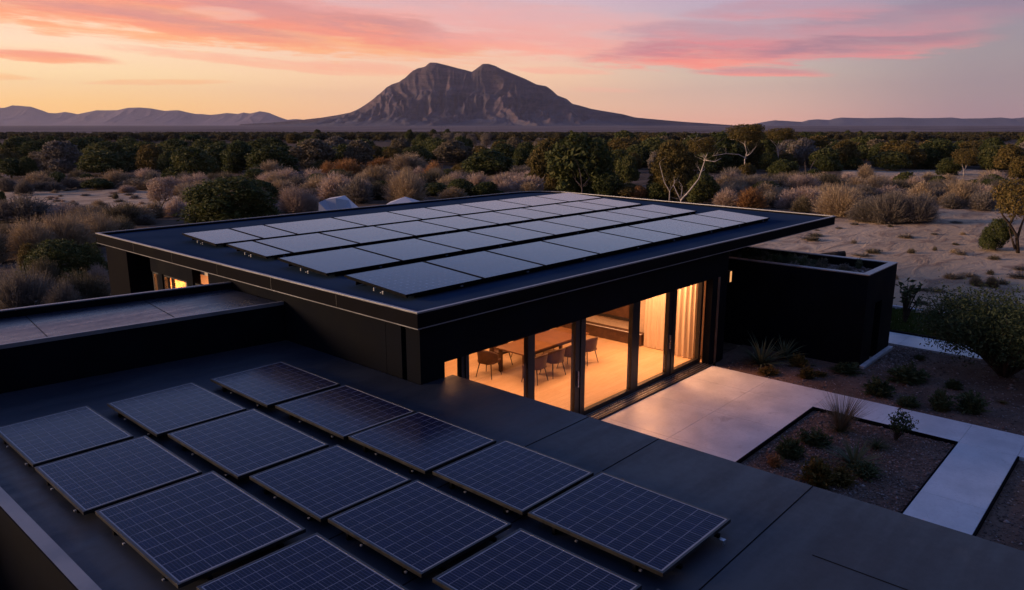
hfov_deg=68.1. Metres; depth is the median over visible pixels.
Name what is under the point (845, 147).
tree
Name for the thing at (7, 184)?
shrub
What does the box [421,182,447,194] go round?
shrub
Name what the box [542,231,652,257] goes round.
solar panel
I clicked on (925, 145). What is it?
tree
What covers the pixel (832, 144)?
tree
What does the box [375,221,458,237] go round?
solar panel
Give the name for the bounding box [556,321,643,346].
kitchen counter
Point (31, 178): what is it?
shrub
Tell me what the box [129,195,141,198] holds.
dry tuft
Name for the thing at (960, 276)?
dry tuft
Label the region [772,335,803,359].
yucca
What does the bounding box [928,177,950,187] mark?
shrub
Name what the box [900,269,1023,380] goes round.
bush
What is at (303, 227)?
solar panel
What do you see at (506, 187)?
shrub
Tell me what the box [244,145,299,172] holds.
tree
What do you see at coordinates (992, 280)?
shrub
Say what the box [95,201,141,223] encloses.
shrub
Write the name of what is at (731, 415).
patio
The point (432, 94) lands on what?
mountain
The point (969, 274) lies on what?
dry tuft
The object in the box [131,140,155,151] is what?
tree
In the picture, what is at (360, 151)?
tree
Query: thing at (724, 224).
solar panel
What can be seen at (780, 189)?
shrub
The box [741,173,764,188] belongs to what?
shrub
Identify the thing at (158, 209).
shrub
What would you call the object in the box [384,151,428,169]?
shrub
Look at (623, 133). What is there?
tree
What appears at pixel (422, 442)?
solar panel
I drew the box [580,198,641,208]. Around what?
solar panel
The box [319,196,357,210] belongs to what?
boulder
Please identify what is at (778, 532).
foreground wing
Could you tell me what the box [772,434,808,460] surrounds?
shrub
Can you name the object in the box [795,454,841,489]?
golden shrub
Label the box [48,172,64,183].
shrub
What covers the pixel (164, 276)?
window
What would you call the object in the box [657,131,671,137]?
tree
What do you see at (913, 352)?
gravel
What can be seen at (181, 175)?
shrub
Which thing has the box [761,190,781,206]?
shrub
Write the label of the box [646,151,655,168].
tree
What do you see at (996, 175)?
shrub
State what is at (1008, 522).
gravel
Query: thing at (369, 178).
shrub
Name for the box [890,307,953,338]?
lawn
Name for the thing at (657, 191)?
tree
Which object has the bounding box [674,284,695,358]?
curtain
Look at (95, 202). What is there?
shrub
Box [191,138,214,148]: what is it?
tree
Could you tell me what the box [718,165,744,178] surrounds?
shrub
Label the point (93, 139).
tree
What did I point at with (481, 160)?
tree
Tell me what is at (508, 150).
tree
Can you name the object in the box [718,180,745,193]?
shrub
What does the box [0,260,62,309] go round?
shrub
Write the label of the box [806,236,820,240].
dry tuft
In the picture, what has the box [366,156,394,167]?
shrub
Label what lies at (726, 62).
sky
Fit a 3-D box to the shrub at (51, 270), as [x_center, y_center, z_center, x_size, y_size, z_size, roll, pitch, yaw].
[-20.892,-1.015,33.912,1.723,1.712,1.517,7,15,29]
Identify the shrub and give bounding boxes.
[0,176,18,191]
[0,192,56,222]
[0,199,15,222]
[0,221,16,249]
[0,227,18,263]
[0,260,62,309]
[3,215,57,256]
[13,179,34,193]
[15,171,54,184]
[27,256,61,288]
[30,170,58,177]
[31,180,49,190]
[35,210,97,246]
[38,209,54,221]
[39,276,87,304]
[43,181,67,190]
[44,201,82,221]
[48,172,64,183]
[50,267,110,298]
[60,177,81,188]
[62,208,104,222]
[64,201,78,206]
[65,204,111,216]
[67,169,94,180]
[73,177,95,185]
[74,210,125,244]
[77,173,95,178]
[79,178,114,188]
[80,262,109,284]
[91,198,108,207]
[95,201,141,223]
[100,168,134,186]
[101,201,159,217]
[107,214,136,229]
[115,177,145,187]
[117,184,137,192]
[120,175,142,183]
[125,179,151,189]
[133,167,158,177]
[134,214,156,224]
[142,169,161,180]
[144,201,166,217]
[146,175,181,189]
[164,196,187,216]
[172,182,191,194]
[175,171,192,178]
[175,181,197,202]
[177,172,212,185]
[184,205,223,221]
[205,173,218,179]
[213,171,234,179]
[243,168,265,178]
[248,179,278,195]
[256,172,274,180]
[257,160,294,172]
[264,170,289,182]
[267,178,295,196]
[268,168,300,179]
[274,188,298,199]
[276,184,314,212]
[284,174,308,188]
[296,188,320,211]
[299,173,327,189]
[300,187,320,197]
[303,167,324,178]
[306,173,325,181]
[315,170,348,199]
[319,160,338,175]
[328,169,345,174]
[330,156,372,175]
[332,169,355,179]
[333,176,375,203]
[352,171,378,183]
[361,163,398,184]
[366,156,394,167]
[369,180,387,199]
[372,180,388,188]
[380,166,430,201]
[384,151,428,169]
[398,166,415,175]
[410,165,424,173]
[420,169,445,183]
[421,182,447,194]
[422,160,442,173]
[428,166,445,175]
[435,173,455,183]
[435,186,468,199]
[441,172,464,179]
[446,170,473,177]
[447,178,473,195]
[464,170,488,187]
[468,181,504,195]
[479,165,501,177]
[490,180,516,193]
[491,171,512,186]
[503,171,522,177]
[509,175,521,184]
[510,164,530,174]
[510,174,544,191]
[518,181,542,191]
[712,186,738,205]
[715,174,737,185]
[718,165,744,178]
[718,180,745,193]
[719,178,745,189]
[720,183,747,192]
[725,171,739,178]
[734,172,751,180]
[734,179,750,189]
[734,186,770,208]
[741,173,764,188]
[751,180,775,188]
[755,181,779,196]
[757,172,780,178]
[757,365,780,375]
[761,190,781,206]
[766,454,784,468]
[768,173,789,187]
[772,171,794,178]
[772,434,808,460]
[773,185,789,196]
[774,188,799,208]
[778,187,797,201]
[779,179,796,191]
[787,173,820,189]
[787,352,810,366]
[788,170,810,176]
[789,194,814,212]
[791,185,822,207]
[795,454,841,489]
[796,365,817,378]
[797,426,834,448]
[808,181,863,216]
[810,171,840,183]
[811,185,832,192]
[817,171,844,186]
[821,182,840,189]
[826,361,864,375]
[830,464,858,489]
[840,171,859,180]
[841,186,869,202]
[842,176,865,186]
[843,196,884,222]
[843,459,885,481]
[851,183,880,198]
[855,163,876,178]
[856,175,885,188]
[861,375,896,397]
[863,188,920,223]
[865,173,893,185]
[875,185,909,198]
[882,190,908,197]
[883,360,931,384]
[886,178,918,188]
[888,408,918,440]
[892,171,915,181]
[895,394,922,409]
[901,190,942,222]
[904,175,926,186]
[907,179,937,202]
[914,172,936,181]
[927,387,955,411]
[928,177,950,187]
[928,181,958,190]
[929,175,945,181]
[931,185,946,199]
[935,190,968,204]
[936,178,971,186]
[937,173,959,181]
[939,192,965,208]
[940,179,993,193]
[944,378,964,389]
[951,179,980,206]
[953,387,992,414]
[965,190,996,210]
[967,275,984,286]
[972,182,996,194]
[976,170,1003,178]
[976,172,995,183]
[977,171,1020,184]
[978,174,1001,181]
[978,217,1014,249]
[980,177,1011,188]
[984,275,999,287]
[987,178,1011,194]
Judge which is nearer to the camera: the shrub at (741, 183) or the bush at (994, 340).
the bush at (994, 340)
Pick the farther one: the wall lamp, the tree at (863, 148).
the tree at (863, 148)
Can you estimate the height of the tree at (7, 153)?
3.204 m
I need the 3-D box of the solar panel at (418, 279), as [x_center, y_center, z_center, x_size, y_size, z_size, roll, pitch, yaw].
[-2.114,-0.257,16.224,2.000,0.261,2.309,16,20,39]
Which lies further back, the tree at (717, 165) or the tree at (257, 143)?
the tree at (257, 143)
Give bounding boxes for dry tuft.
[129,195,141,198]
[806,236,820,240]
[807,232,822,236]
[850,253,871,256]
[865,248,882,253]
[897,233,913,238]
[906,247,916,252]
[916,306,938,314]
[927,286,947,291]
[941,272,958,278]
[949,248,961,252]
[954,274,965,278]
[955,250,968,255]
[955,272,979,277]
[985,269,994,274]
[987,255,1001,259]
[997,278,1008,284]
[1003,271,1023,278]
[1012,266,1023,269]
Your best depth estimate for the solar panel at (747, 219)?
26.96 m
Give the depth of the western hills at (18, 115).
12369.03 m
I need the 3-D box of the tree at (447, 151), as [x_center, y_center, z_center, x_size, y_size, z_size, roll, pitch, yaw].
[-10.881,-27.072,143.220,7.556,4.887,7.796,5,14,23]
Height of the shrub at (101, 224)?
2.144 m
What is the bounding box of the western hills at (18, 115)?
[0,105,301,124]
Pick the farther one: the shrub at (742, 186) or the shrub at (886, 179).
the shrub at (886, 179)
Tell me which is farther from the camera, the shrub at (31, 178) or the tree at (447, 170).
the tree at (447, 170)
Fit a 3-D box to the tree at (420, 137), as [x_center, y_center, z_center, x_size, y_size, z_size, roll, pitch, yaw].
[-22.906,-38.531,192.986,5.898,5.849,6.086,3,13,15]
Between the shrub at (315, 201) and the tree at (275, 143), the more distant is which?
the tree at (275, 143)
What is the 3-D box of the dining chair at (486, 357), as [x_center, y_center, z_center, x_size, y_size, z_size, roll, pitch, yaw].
[-0.690,1.918,21.783,0.660,0.872,0.677,7,15,29]
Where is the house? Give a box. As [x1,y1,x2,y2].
[95,191,835,419]
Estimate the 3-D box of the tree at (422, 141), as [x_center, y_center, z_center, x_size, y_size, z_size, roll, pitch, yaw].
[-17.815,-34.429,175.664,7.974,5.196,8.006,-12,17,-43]
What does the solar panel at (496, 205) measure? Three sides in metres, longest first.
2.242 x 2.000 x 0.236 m
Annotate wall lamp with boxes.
[727,270,731,282]
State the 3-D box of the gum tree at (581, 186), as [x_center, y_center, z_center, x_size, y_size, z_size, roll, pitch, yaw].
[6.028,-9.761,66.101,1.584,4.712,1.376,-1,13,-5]
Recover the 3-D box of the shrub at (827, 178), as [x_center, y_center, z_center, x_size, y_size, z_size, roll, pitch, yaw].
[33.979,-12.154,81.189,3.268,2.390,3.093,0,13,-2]
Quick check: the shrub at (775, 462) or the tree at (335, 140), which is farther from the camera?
the tree at (335, 140)
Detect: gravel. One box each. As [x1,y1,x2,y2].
[723,347,1023,433]
[786,262,871,272]
[871,344,930,370]
[977,463,1023,549]
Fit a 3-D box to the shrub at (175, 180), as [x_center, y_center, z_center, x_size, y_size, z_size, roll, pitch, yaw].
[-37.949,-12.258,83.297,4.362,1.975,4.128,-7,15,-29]
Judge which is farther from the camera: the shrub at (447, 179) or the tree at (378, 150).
the tree at (378, 150)
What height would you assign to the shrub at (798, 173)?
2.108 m
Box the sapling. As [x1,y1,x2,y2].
[895,277,924,322]
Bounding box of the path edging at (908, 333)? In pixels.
[890,329,946,340]
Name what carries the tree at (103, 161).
on the ground at (924, 262)
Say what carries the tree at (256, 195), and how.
on the ground at (924, 262)
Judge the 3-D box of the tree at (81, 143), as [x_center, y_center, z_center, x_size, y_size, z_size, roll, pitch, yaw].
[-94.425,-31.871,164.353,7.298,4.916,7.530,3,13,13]
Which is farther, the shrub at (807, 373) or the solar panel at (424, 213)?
the solar panel at (424, 213)
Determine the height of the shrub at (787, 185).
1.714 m
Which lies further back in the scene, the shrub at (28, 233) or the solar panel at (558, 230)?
the shrub at (28, 233)
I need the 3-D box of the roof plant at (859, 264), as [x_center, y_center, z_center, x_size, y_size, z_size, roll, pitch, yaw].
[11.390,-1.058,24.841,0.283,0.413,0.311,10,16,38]
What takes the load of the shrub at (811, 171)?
on the ground at (924, 262)
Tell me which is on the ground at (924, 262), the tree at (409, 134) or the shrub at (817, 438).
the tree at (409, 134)
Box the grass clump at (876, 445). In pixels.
[857,433,894,452]
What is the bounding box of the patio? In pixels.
[601,366,830,461]
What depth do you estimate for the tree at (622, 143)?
132.94 m
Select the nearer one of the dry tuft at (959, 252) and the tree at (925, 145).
the dry tuft at (959, 252)
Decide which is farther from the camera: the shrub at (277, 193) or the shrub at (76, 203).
the shrub at (277, 193)
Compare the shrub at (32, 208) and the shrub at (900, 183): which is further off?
the shrub at (900, 183)
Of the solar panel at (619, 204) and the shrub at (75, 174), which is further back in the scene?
the shrub at (75, 174)
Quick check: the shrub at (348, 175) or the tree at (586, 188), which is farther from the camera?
the shrub at (348, 175)
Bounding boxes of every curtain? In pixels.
[644,293,665,349]
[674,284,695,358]
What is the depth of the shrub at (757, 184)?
80.97 m
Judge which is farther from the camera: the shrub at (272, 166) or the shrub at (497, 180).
the shrub at (272, 166)
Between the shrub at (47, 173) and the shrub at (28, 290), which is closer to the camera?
the shrub at (28, 290)
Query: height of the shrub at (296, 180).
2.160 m
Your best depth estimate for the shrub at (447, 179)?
82.60 m
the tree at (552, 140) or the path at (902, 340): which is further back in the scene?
the tree at (552, 140)
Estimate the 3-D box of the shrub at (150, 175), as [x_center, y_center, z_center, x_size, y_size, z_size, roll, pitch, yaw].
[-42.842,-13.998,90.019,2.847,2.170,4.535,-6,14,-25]
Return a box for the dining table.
[495,327,588,377]
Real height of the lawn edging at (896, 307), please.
0.420 m
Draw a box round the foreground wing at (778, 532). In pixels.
[0,340,1023,589]
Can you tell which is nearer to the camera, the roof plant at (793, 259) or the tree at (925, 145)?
the roof plant at (793, 259)
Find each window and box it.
[152,271,157,290]
[163,275,186,288]
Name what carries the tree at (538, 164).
on the ground at (924, 262)
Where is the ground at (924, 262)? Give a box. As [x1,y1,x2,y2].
[0,125,1023,366]
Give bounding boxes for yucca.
[731,330,791,368]
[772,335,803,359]
[821,432,887,474]
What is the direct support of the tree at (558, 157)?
on the ground at (924, 262)
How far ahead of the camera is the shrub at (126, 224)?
48.28 m
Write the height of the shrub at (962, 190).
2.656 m
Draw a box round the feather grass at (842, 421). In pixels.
[816,386,869,430]
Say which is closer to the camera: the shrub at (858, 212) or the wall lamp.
the wall lamp
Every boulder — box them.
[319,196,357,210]
[388,197,417,203]
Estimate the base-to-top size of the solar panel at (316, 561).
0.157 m
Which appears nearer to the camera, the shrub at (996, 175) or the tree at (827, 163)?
the shrub at (996, 175)
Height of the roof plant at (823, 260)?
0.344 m
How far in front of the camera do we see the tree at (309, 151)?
129.69 m
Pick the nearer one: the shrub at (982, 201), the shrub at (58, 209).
the shrub at (58, 209)
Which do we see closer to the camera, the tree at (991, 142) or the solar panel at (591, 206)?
the solar panel at (591, 206)
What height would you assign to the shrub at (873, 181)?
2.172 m
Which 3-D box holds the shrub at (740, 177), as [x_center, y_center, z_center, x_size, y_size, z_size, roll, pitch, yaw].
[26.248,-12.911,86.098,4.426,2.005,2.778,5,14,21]
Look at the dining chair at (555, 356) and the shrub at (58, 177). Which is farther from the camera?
the shrub at (58, 177)
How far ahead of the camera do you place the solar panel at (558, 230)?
24.01 m
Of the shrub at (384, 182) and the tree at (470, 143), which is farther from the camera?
the tree at (470, 143)
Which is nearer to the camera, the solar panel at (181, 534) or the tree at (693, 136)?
the solar panel at (181, 534)
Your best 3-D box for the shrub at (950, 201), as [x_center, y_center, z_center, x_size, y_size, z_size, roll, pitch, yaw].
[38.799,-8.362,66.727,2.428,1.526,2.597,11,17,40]
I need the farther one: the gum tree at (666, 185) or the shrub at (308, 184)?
the shrub at (308, 184)
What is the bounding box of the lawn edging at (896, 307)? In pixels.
[892,305,923,310]
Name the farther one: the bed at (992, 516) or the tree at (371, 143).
the tree at (371, 143)
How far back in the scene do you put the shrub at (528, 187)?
76.63 m
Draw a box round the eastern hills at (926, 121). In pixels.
[754,117,1023,124]
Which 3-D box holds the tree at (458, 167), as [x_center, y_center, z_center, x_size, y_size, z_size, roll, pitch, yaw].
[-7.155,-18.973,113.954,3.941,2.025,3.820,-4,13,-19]
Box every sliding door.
[457,356,464,377]
[465,335,531,398]
[532,320,580,412]
[579,303,636,414]
[634,291,672,391]
[669,282,703,375]
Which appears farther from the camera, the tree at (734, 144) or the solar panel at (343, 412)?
the tree at (734, 144)
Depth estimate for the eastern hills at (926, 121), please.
9630.49 m
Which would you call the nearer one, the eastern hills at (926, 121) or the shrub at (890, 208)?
the shrub at (890, 208)
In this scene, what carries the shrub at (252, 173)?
on the ground at (924, 262)
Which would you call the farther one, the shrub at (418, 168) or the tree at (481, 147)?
the tree at (481, 147)
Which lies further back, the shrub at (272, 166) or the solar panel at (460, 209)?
the shrub at (272, 166)
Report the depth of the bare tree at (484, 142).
203.40 m
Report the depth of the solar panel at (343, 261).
18.19 m
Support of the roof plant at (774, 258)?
on the outbuilding
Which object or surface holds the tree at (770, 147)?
on the ground at (924, 262)
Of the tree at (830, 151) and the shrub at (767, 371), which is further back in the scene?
the tree at (830, 151)
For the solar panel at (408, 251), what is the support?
on the house
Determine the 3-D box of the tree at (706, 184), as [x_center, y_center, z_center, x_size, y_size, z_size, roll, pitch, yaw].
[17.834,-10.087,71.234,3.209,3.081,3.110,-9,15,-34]
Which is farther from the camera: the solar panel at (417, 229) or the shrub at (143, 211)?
the shrub at (143, 211)
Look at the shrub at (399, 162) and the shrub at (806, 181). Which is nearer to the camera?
the shrub at (806, 181)
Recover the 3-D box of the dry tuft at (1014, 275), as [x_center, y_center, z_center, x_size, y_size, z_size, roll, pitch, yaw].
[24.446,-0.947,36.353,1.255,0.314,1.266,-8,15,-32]
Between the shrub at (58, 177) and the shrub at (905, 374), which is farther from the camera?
the shrub at (58, 177)
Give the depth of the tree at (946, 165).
111.45 m
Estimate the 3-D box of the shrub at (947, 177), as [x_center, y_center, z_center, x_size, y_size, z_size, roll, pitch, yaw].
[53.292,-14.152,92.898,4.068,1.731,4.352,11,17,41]
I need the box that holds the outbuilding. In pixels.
[724,246,897,368]
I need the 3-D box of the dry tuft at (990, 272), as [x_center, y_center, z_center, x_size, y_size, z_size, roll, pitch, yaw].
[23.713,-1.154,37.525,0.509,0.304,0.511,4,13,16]
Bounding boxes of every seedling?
[814,370,827,377]
[914,354,925,360]
[932,406,951,412]
[995,399,1007,404]
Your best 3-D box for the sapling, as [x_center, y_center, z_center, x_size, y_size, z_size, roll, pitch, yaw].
[14.693,0.172,28.139,0.858,1.850,1.150,0,13,-1]
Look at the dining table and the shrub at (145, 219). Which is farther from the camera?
the shrub at (145, 219)
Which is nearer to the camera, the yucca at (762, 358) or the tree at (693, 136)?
the yucca at (762, 358)
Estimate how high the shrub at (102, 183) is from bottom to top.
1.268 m
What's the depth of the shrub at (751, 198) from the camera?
66.24 m
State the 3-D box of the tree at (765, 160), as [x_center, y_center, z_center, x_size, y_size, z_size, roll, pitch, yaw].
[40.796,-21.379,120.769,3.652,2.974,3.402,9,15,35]
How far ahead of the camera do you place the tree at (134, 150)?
125.55 m
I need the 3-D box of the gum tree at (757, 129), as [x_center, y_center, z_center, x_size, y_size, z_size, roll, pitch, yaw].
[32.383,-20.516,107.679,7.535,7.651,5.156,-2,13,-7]
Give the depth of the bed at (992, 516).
14.28 m
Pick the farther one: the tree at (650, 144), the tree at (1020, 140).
the tree at (1020, 140)
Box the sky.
[0,0,1023,124]
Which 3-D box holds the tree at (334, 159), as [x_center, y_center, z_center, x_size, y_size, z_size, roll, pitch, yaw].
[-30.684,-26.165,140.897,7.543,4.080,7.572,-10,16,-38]
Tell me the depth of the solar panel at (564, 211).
29.21 m
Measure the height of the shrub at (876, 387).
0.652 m
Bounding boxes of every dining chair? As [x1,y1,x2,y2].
[476,350,501,379]
[489,343,512,364]
[521,353,547,385]
[539,348,565,374]
[557,345,570,367]
[585,336,597,365]
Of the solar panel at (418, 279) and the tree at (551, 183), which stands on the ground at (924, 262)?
the tree at (551, 183)
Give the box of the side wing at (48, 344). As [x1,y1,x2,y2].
[0,281,285,393]
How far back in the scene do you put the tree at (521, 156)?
127.70 m
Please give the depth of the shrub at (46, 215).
56.48 m
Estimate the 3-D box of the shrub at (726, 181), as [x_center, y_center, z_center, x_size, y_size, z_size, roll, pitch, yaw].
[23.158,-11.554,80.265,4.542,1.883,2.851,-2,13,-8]
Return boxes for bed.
[740,410,953,512]
[977,460,1023,550]
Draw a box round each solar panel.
[0,405,133,466]
[35,435,201,514]
[95,471,305,588]
[107,382,246,436]
[167,408,328,479]
[182,228,261,246]
[196,533,408,589]
[210,361,340,407]
[226,241,291,258]
[230,225,296,239]
[249,444,410,521]
[254,233,358,255]
[265,218,365,234]
[275,385,415,439]
[278,247,401,275]
[321,226,414,245]
[328,480,511,577]
[332,212,421,226]
[344,261,483,297]
[348,411,495,473]
[354,238,463,264]
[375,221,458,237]
[388,208,459,219]
[416,231,514,253]
[419,216,498,231]
[424,251,544,282]
[426,204,493,215]
[432,440,593,514]
[432,528,641,589]
[460,200,531,210]
[460,212,532,225]
[468,225,554,244]
[486,241,598,269]
[493,208,561,220]
[499,196,567,206]
[508,220,586,237]
[524,204,594,216]
[528,472,730,576]
[536,192,601,201]
[541,215,624,232]
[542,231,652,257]
[559,201,617,212]
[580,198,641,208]
[581,211,650,225]
[597,226,682,245]
[607,208,672,221]
[629,204,696,217]
[629,219,722,239]
[670,214,745,230]
[696,210,769,225]
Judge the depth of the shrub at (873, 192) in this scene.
73.42 m
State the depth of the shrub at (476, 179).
79.48 m
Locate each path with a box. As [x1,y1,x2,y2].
[813,393,1023,534]
[888,332,984,361]
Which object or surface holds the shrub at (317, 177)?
on the ground at (924, 262)
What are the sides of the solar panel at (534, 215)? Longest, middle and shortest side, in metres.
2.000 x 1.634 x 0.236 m
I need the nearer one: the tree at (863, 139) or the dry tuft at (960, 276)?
the dry tuft at (960, 276)
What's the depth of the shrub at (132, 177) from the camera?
90.65 m
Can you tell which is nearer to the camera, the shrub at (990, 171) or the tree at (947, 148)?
the shrub at (990, 171)
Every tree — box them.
[0,136,25,157]
[0,148,19,164]
[0,157,25,177]
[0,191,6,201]
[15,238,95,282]
[16,140,45,157]
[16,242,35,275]
[17,156,39,175]
[20,136,34,141]
[27,151,40,170]
[32,138,51,144]
[33,139,82,172]
[44,136,61,140]
[66,137,90,149]
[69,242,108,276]
[74,150,127,174]
[78,140,135,171]
[83,136,104,143]
[116,138,140,143]
[124,146,142,169]
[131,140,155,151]
[134,143,163,169]
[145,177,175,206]
[156,138,195,163]
[156,151,175,173]
[160,145,219,177]
[171,175,280,223]
[179,134,213,142]
[182,139,192,145]
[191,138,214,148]
[202,141,237,171]
[210,156,220,173]
[219,140,254,172]
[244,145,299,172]
[247,138,270,148]
[263,137,285,144]
[270,142,283,146]
[278,145,300,164]
[285,133,304,142]
[288,138,336,168]
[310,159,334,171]
[325,136,346,146]
[327,143,348,163]
[335,147,345,163]
[342,139,374,164]
[367,140,375,145]
[371,145,384,162]
[380,146,403,160]
[389,137,410,152]
[401,145,432,164]
[404,129,413,143]
[411,133,429,146]
[417,135,442,149]
[423,137,444,148]
[427,139,454,160]
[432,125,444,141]
[432,139,472,163]
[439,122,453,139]
[443,168,452,174]
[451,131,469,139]
[451,163,464,173]
[454,136,469,145]
[460,148,515,175]
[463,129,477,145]
[465,138,475,151]
[472,145,485,153]
[474,146,490,152]
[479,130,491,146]
[490,141,506,148]
[492,143,516,166]
[506,136,522,148]
[511,147,529,166]
[516,142,533,163]
[524,156,530,169]
[529,140,553,182]
[529,144,541,155]
[533,137,545,147]
[537,137,564,146]
[543,174,559,190]
[545,130,613,193]
[558,147,602,193]
[574,164,589,192]
[590,170,623,195]
[601,139,614,171]
[607,136,640,154]
[608,130,637,141]
[611,149,628,171]
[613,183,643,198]
[615,154,640,182]
[626,144,648,165]
[629,152,641,168]
[630,185,648,198]
[640,134,651,140]
[640,137,675,165]
[645,181,668,199]
[646,139,699,200]
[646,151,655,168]
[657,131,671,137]
[659,158,674,200]
[660,135,674,140]
[672,136,723,201]
[684,133,704,144]
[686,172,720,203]
[695,146,730,172]
[703,131,747,167]
[713,123,765,173]
[718,139,743,169]
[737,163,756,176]
[739,126,765,169]
[757,152,778,169]
[760,133,775,154]
[764,127,795,157]
[765,158,800,175]
[772,131,794,155]
[776,139,794,155]
[776,152,798,163]
[783,137,820,167]
[793,135,802,139]
[798,131,813,138]
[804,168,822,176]
[808,135,831,147]
[808,147,843,170]
[813,131,827,137]
[814,155,837,170]
[820,140,857,149]
[832,139,862,169]
[839,155,866,169]
[849,134,881,143]
[857,144,869,160]
[862,139,885,160]
[866,142,884,160]
[869,144,882,160]
[870,140,907,165]
[871,150,912,169]
[895,141,926,168]
[912,141,949,168]
[921,139,964,168]
[935,157,961,174]
[951,148,980,176]
[958,140,982,150]
[975,144,1008,169]
[978,137,1003,150]
[990,178,1023,252]
[991,143,1023,168]
[1007,156,1023,179]
[1015,135,1023,144]
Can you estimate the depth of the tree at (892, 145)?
132.38 m
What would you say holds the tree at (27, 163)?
on the ground at (924, 262)
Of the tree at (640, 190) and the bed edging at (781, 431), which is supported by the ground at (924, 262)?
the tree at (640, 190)
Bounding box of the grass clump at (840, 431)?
[821,421,858,435]
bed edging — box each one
[736,407,957,513]
[973,456,1019,535]
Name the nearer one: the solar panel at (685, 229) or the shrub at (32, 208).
the solar panel at (685, 229)
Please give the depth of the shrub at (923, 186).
70.29 m
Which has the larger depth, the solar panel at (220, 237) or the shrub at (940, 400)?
the solar panel at (220, 237)
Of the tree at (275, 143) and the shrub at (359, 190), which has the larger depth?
the tree at (275, 143)
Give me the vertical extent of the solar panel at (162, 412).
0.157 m
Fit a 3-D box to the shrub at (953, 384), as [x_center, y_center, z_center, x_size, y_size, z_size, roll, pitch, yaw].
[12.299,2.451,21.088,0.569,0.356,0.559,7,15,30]
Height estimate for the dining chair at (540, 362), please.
0.872 m
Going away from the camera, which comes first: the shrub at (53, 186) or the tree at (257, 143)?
the shrub at (53, 186)
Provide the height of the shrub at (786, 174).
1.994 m
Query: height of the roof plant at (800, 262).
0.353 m
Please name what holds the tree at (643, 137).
on the ground at (924, 262)
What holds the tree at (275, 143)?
on the ground at (924, 262)
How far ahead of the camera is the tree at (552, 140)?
144.60 m
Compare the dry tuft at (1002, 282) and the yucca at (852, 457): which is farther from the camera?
the dry tuft at (1002, 282)
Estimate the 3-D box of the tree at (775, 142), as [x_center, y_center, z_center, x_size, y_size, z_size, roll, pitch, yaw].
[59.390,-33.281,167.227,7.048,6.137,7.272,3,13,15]
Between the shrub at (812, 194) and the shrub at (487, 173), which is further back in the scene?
the shrub at (487, 173)
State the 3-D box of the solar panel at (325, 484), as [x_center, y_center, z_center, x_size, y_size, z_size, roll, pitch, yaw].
[-2.422,2.498,10.040,1.724,0.157,1.426,11,17,41]
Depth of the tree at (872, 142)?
156.22 m
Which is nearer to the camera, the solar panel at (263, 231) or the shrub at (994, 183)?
the solar panel at (263, 231)
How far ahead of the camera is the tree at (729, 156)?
122.43 m
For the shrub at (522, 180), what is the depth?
80.02 m
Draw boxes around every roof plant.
[763,252,779,261]
[789,256,799,263]
[797,259,806,265]
[806,259,817,263]
[813,257,829,266]
[815,262,827,267]
[837,262,852,270]
[854,259,862,268]
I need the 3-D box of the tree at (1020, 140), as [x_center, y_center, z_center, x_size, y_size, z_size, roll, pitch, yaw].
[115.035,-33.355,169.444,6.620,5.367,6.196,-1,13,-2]
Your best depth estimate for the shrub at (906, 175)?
87.36 m
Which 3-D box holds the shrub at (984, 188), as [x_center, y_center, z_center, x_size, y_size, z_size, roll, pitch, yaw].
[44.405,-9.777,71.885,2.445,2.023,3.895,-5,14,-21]
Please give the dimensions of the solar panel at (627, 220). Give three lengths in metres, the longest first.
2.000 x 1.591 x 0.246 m
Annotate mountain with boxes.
[238,62,729,125]
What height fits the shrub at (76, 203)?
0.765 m
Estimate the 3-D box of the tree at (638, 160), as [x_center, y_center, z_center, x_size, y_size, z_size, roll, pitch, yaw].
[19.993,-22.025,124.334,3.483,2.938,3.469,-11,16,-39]
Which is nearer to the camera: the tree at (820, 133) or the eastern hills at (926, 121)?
the tree at (820, 133)
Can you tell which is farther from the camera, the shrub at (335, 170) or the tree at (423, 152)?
the tree at (423, 152)
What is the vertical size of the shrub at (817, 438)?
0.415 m
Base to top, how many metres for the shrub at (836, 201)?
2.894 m
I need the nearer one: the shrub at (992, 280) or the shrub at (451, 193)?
the shrub at (992, 280)
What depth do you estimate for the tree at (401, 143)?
160.56 m
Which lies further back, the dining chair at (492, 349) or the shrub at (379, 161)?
the shrub at (379, 161)
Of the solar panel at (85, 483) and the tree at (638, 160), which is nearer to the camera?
the solar panel at (85, 483)
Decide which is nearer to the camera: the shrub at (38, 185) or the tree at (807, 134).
the shrub at (38, 185)
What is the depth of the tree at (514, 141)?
150.66 m
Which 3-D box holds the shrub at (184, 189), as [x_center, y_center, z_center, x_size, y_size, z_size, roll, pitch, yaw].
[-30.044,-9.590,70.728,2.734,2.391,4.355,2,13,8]
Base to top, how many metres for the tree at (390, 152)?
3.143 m
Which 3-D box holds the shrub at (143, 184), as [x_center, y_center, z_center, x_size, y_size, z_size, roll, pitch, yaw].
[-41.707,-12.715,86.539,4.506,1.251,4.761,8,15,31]
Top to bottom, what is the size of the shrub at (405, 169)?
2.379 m

